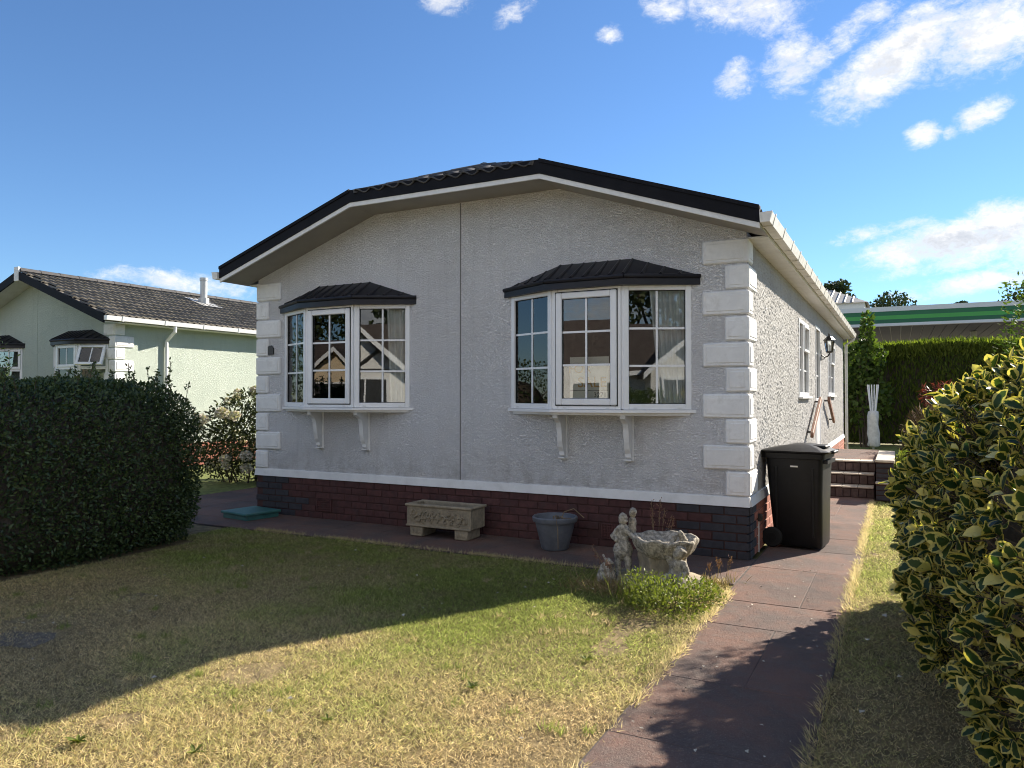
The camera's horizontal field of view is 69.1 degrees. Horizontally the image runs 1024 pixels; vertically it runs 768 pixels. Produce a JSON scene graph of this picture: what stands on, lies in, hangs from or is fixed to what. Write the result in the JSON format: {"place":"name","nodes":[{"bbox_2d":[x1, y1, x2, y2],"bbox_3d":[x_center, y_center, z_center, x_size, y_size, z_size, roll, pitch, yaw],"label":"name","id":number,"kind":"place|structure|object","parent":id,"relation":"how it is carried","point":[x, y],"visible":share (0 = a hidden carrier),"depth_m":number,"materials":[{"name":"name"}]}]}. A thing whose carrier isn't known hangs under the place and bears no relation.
{"place":"outdoors","nodes":[
{"label":"outdoors","id":0,"kind":"place"},
{"bbox_2d":[184,460,255,495],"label":"side lawn","id":1,"kind":"structure","parent":0,"point":[209,486],"depth_m":12.80,"materials":[{"name":"green plant"}]},
{"bbox_2d":[190,385,257,482],"bbox_3d":[-4.471,0.855,13.229,2.192,1.796,2.068,-1,-1,27],"label":"flowering bush","id":2,"kind":"object","parent":1,"relation":"on","point":[229,417],"visible":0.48,"depth_m":12.85,"materials":[{"name":"green plant"}]},
{"bbox_2d":[0,501,1023,767],"bbox_3d":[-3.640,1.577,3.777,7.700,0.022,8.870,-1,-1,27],"label":"lawn","id":3,"kind":"structure","parent":0,"point":[243,666],"depth_m":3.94,"materials":[{"name":"plant"}]},
{"bbox_2d":[0,630,55,648],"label":"stepping slab","id":4,"kind":"structure","parent":3,"relation":"on","point":[16,641],"depth_m":4.62,"materials":[{"name":"stone"}]},
{"bbox_2d":[65,734,87,744],"bbox_3d":[-1.875,1.534,3.207,0.093,0.035,0.086,-1,-1,45],"label":"lawn weed","id":5,"kind":"object","parent":3,"relation":"on","point":[78,740],"visible":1,"depth_m":3.21,"materials":[{"name":"green plant"}]},
{"bbox_2d":[0,357,220,576],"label":"clipped hedge","id":6,"kind":"object","parent":3,"relation":"on","point":[93,467],"visible":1,"depth_m":6.75,"materials":[{"name":"green plant"}]},
{"bbox_2d":[186,743,203,754],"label":"lawn weed","id":7,"kind":"object","parent":3,"relation":"on","point":[192,749],"visible":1,"depth_m":3.13,"materials":[{"name":"green plant"}]},
{"bbox_2d":[320,713,333,720],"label":"lawn weed","id":8,"kind":"object","parent":3,"relation":"on","point":[326,718],"visible":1,"depth_m":3.44,"materials":[{"name":"green plant"}]},
{"bbox_2d":[467,680,478,688],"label":"lawn weed","id":9,"kind":"object","parent":3,"relation":"on","point":[471,685],"visible":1,"depth_m":3.82,"materials":[{"name":"green plant"}]},
{"bbox_2d":[580,655,593,660],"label":"lawn weed","id":10,"kind":"object","parent":3,"relation":"on","point":[588,657],"visible":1,"depth_m":4.22,"materials":[{"name":"green plant"}]},
{"bbox_2d":[558,544,657,598],"bbox_3d":[0.706,1.441,5.840,0.944,0.323,0.799,0,-1,13],"label":"dry grass tuft","id":11,"kind":"object","parent":3,"relation":"on","point":[601,585],"visible":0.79,"depth_m":5.80,"materials":[{"name":"plant"}]},
{"bbox_2d":[597,507,706,593],"bbox_3d":[1.128,1.339,6.032,0.832,0.636,0.732,-1,-1,27],"label":"bird bath","id":12,"kind":"object","parent":3,"relation":"on","point":[667,552],"visible":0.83,"depth_m":5.97,"materials":[{"name":"grey stone"}]},
{"bbox_2d":[592,566,728,622],"bbox_3d":[1.047,1.471,5.389,0.919,0.304,0.782,-1,-1,27],"label":"weed clump","id":13,"kind":"object","parent":3,"relation":"on","point":[646,589],"visible":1,"depth_m":5.26,"materials":[{"name":"green plant"}]},
{"bbox_2d":[0,0,1023,307],"label":"sky","id":14,"kind":"structure","parent":0,"point":[152,143],"materials":[{"name":"blue"}]},
{"bbox_2d":[179,487,874,767],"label":"path","id":15,"kind":"structure","parent":0,"point":[713,715],"depth_m":4.42,"materials":[{"name":"stone"}]},
{"bbox_2d":[221,506,280,520],"bbox_3d":[-3.249,1.610,9.250,0.540,0.085,0.500,-1,-1,36],"label":"access cover","id":16,"kind":"object","parent":15,"relation":"on","point":[250,513],"visible":1,"depth_m":9.12,"materials":[{"name":"green plastic"}]},
{"bbox_2d":[405,499,486,540],"bbox_3d":[-0.712,1.456,7.965,0.830,0.345,0.345,-1,-1,27],"label":"stone trough","id":17,"kind":"object","parent":15,"relation":"on","point":[465,521],"visible":1,"depth_m":7.83,"materials":[{"name":"beige stone"}]},
{"bbox_2d":[532,508,583,550],"bbox_3d":[0.429,1.412,7.297,0.448,0.410,0.472,1,-1,-31],"label":"plant pot","id":18,"kind":"object","parent":15,"relation":"on","point":[554,530],"visible":1,"depth_m":7.17,"materials":[{"name":"grey plastic"}]},
{"bbox_2d":[256,500,877,767],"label":"edge grass","id":19,"kind":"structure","parent":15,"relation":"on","point":[679,650],"depth_m":4.80,"materials":[{"name":"green plant"}]},
{"bbox_2d":[650,497,674,530],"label":"seeding grass","id":20,"kind":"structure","parent":15,"relation":"on","point":[659,517],"depth_m":6.38,"materials":[{"name":"brown plant"}]},
{"bbox_2d":[703,555,750,589],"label":"path edge grass","id":21,"kind":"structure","parent":15,"relation":"on","point":[717,578],"depth_m":5.95,"materials":[{"name":"plant"}]},
{"bbox_2d":[761,443,838,548],"bbox_3d":[2.875,1.105,7.494,0.747,1.024,0.596,-1,-1,33],"label":"wheelie bin","id":22,"kind":"object","parent":15,"relation":"on","point":[799,477],"visible":0.96,"depth_m":7.28,"materials":[{"name":"black plastic"}]},
{"bbox_2d":[830,449,894,501],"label":"brick steps","id":23,"kind":"structure","parent":15,"relation":"on","point":[861,473],"depth_m":11.34,"materials":[{"name":"brick"}]},
{"bbox_2d":[194,443,901,558],"bbox_3d":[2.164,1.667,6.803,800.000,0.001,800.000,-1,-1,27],"label":"ground","id":24,"kind":"structure","parent":0,"point":[758,554],"depth_m":10.89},
{"bbox_2d":[0,338,20,376],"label":"garden conifer","id":25,"kind":"object","parent":24,"relation":"on","point":[8,364],"visible":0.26,"depth_m":13.18,"materials":[{"name":"green plant"}]},
{"bbox_2d":[0,267,257,465],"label":"neighbour home","id":26,"kind":"object","parent":24,"relation":"on","point":[51,323],"visible":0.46,"depth_m":15.93,"materials":[{"name":"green paint"}]},
{"bbox_2d":[0,335,24,379],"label":"bay window","id":27,"kind":"structure","parent":26,"relation":"in","point":[13,345],"depth_m":16.06,"materials":[{"name":"white plastic"}]},
{"bbox_2d":[49,329,109,378],"bbox_3d":[-8.876,-0.269,14.954,1.974,1.662,0.484,-1,-1,27],"label":"bay window","id":28,"kind":"structure","parent":26,"relation":"in","point":[79,348],"depth_m":14.72,"materials":[{"name":"white plastic"}]},
{"bbox_2d":[211,158,855,559],"bbox_3d":[2.502,-0.389,14.171,6.786,4.262,14.322,-1,-1,27],"label":"park home","id":29,"kind":"object","parent":24,"relation":"on","point":[427,336],"visible":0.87,"depth_m":8.05,"materials":[{"name":"grey paint"}]},
{"bbox_2d":[268,346,273,354],"bbox_3d":[-3.114,-0.435,9.576,0.116,0.118,0.017,-1,-1,27],"label":"number plaque","id":30,"kind":"object","parent":29,"relation":"attached to","point":[270,350],"visible":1,"depth_m":9.56,"materials":[{"name":"black paint"}]},
{"bbox_2d":[278,282,415,450],"bbox_3d":[-2.099,-0.212,8.903,2.131,2.013,0.474,-1,-1,27],"label":"bay window","id":31,"kind":"structure","parent":29,"relation":"in","point":[323,324],"depth_m":8.74,"materials":[{"name":"white plastic"}]},
{"bbox_2d":[569,356,608,397],"bbox_3d":[0.760,-0.019,7.351,0.420,0.500,0.008,-1,-1,27],"label":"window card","id":32,"kind":"object","parent":29,"relation":"on","point":[598,381],"depth_m":7.34,"materials":[{"name":"paper"}]},
{"bbox_2d":[502,258,700,461],"bbox_3d":[0.788,-0.238,7.399,2.131,2.013,0.472,-1,-1,27],"label":"bay window","id":33,"kind":"structure","parent":29,"relation":"in","point":[537,332],"depth_m":7.22,"materials":[{"name":"white plastic"}]},
{"bbox_2d":[798,318,812,398],"bbox_3d":[4.269,-0.350,10.878,0.120,1.128,1.310,-1,-1,27],"label":"side window","id":34,"kind":"structure","parent":29,"relation":"in","point":[804,330],"depth_m":10.80,"materials":[{"name":"white plastic"}]},
{"bbox_2d":[806,397,821,437],"bbox_3d":[4.730,0.504,11.632,0.112,0.609,1.426,-1,-1,27],"label":"handrail","id":35,"kind":"object","parent":29,"relation":"attached to","point":[816,416],"visible":0.99,"depth_m":11.50,"materials":[{"name":"brown wood"}]},
{"bbox_2d":[815,325,820,443],"bbox_3d":[5.240,0.088,12.727,0.129,2.140,0.800,-1,-1,27],"label":"door","id":36,"kind":"structure","parent":29,"relation":"in","point":[817,330],"depth_m":12.96,"materials":[{"name":"white plastic"}]},
{"bbox_2d":[820,333,834,360],"bbox_3d":[5.600,-0.660,13.172,0.248,0.490,0.173,-1,-1,27],"label":"wall lantern","id":37,"kind":"object","parent":29,"relation":"attached to","point":[829,337],"depth_m":13.15,"materials":[{"name":"black paint"}]},
{"bbox_2d":[824,397,834,422],"bbox_3d":[6.069,0.503,14.205,0.112,0.519,1.225,-1,-1,27],"label":"handrail","id":38,"kind":"object","parent":29,"relation":"attached to","point":[828,400],"visible":0.98,"depth_m":14.03,"materials":[{"name":"brown wood"}]},
{"bbox_2d":[828,341,836,396],"bbox_3d":[6.550,-0.285,15.259,0.120,1.108,1.610,-1,-1,27],"label":"side window","id":39,"kind":"structure","parent":29,"relation":"in","point":[831,358],"depth_m":15.25,"materials":[{"name":"white plastic"}]},
{"bbox_2d":[823,279,856,297],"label":"tree","id":40,"kind":"object","parent":24,"relation":"on","point":[840,286],"visible":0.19,"depth_m":69.01,"materials":[{"name":"green plant"}]},
{"bbox_2d":[827,289,869,308],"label":"metal roof shed","id":41,"kind":"structure","parent":24,"relation":"on","point":[843,301],"depth_m":61.81,"materials":[{"name":"metal"}]},
{"bbox_2d":[869,290,916,306],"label":"tree","id":42,"kind":"object","parent":24,"relation":"on","point":[902,299],"visible":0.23,"depth_m":73.72,"materials":[{"name":"green plant"}]},
{"bbox_2d":[843,335,1020,444],"bbox_3d":[12.935,0.309,22.960,17.291,3.658,2.053,-1,-1,27],"label":"conifer hedge","id":43,"kind":"object","parent":24,"relation":"on","point":[910,368],"visible":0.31,"depth_m":22.55,"materials":[{"name":"green plant"}]},
{"bbox_2d":[998,285,1023,300],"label":"tree","id":44,"kind":"object","parent":24,"relation":"on","point":[1014,294],"visible":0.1,"depth_m":70.19,"materials":[{"name":"green plant"}]},
{"bbox_2d":[844,444,903,456],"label":"back lawn","id":45,"kind":"structure","parent":0,"point":[880,447],"depth_m":22.11,"materials":[{"name":"green plant"}]},
{"bbox_2d":[843,310,894,446],"bbox_3d":[10.565,-0.168,22.255,1.668,4.148,1.294,-1,-1,27],"label":"laurel shrub","id":46,"kind":"object","parent":45,"relation":"on","point":[861,352],"visible":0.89,"depth_m":22.12,"materials":[{"name":"green plant"}]},
{"bbox_2d":[867,385,879,448],"bbox_3d":[10.478,0.948,21.540,0.350,1.862,0.370,-1,-1,27],"label":"rotary airer","id":47,"kind":"object","parent":45,"relation":"on","point":[873,433],"visible":1,"depth_m":21.45,"materials":[{"name":"metal"}]},
{"bbox_2d":[894,449,911,476],"bbox_3d":[5.982,1.313,11.083,0.602,0.798,0.819,-1,-1,27],"label":"border plant","id":48,"kind":"object","parent":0,"point":[900,456],"visible":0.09,"depth_m":11.05,"materials":[{"name":"green plant"}]},
{"bbox_2d":[813,504,1023,767],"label":"lawn strip","id":49,"kind":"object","parent":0,"point":[867,735],"visible":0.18,"depth_m":3.54,"materials":[{"name":"plant"}]},
{"bbox_2d":[878,336,1023,767],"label":"variegated shrub","id":50,"kind":"object","parent":49,"relation":"on","point":[958,517],"visible":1,"depth_m":3.28,"materials":[{"name":"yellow plant"}]},
{"bbox_2d":[991,271,1023,365],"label":"tall shrub","id":51,"kind":"object","parent":49,"relation":"on","point":[1013,323],"visible":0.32,"depth_m":6.25,"materials":[{"name":"green plant"}]},
{"bbox_2d":[896,401,941,452],"bbox_3d":[7.113,1.000,12.587,1.110,1.477,1.182,-1,-1,27],"label":"dead bush","id":52,"kind":"object","parent":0,"point":[914,417],"visible":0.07,"depth_m":12.72,"materials":[{"name":"brown plant"}]},
{"bbox_2d":[917,378,953,410],"bbox_3d":[8.579,0.814,13.970,1.742,1.899,1.311,-1,-1,27],"label":"red acer","id":53,"kind":"object","parent":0,"point":[938,385],"visible":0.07,"depth_m":14.15,"materials":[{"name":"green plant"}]},
{"label":"forecourt","id":54,"kind":"structure","parent":0,"visible":0},
{"bbox_2d":[839,300,1023,342],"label":"station canopy","id":55,"kind":"object","parent":54,"relation":"on","point":[966,320],"visible":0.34,"depth_m":38.32,"materials":[{"name":"metal"}]}
]}

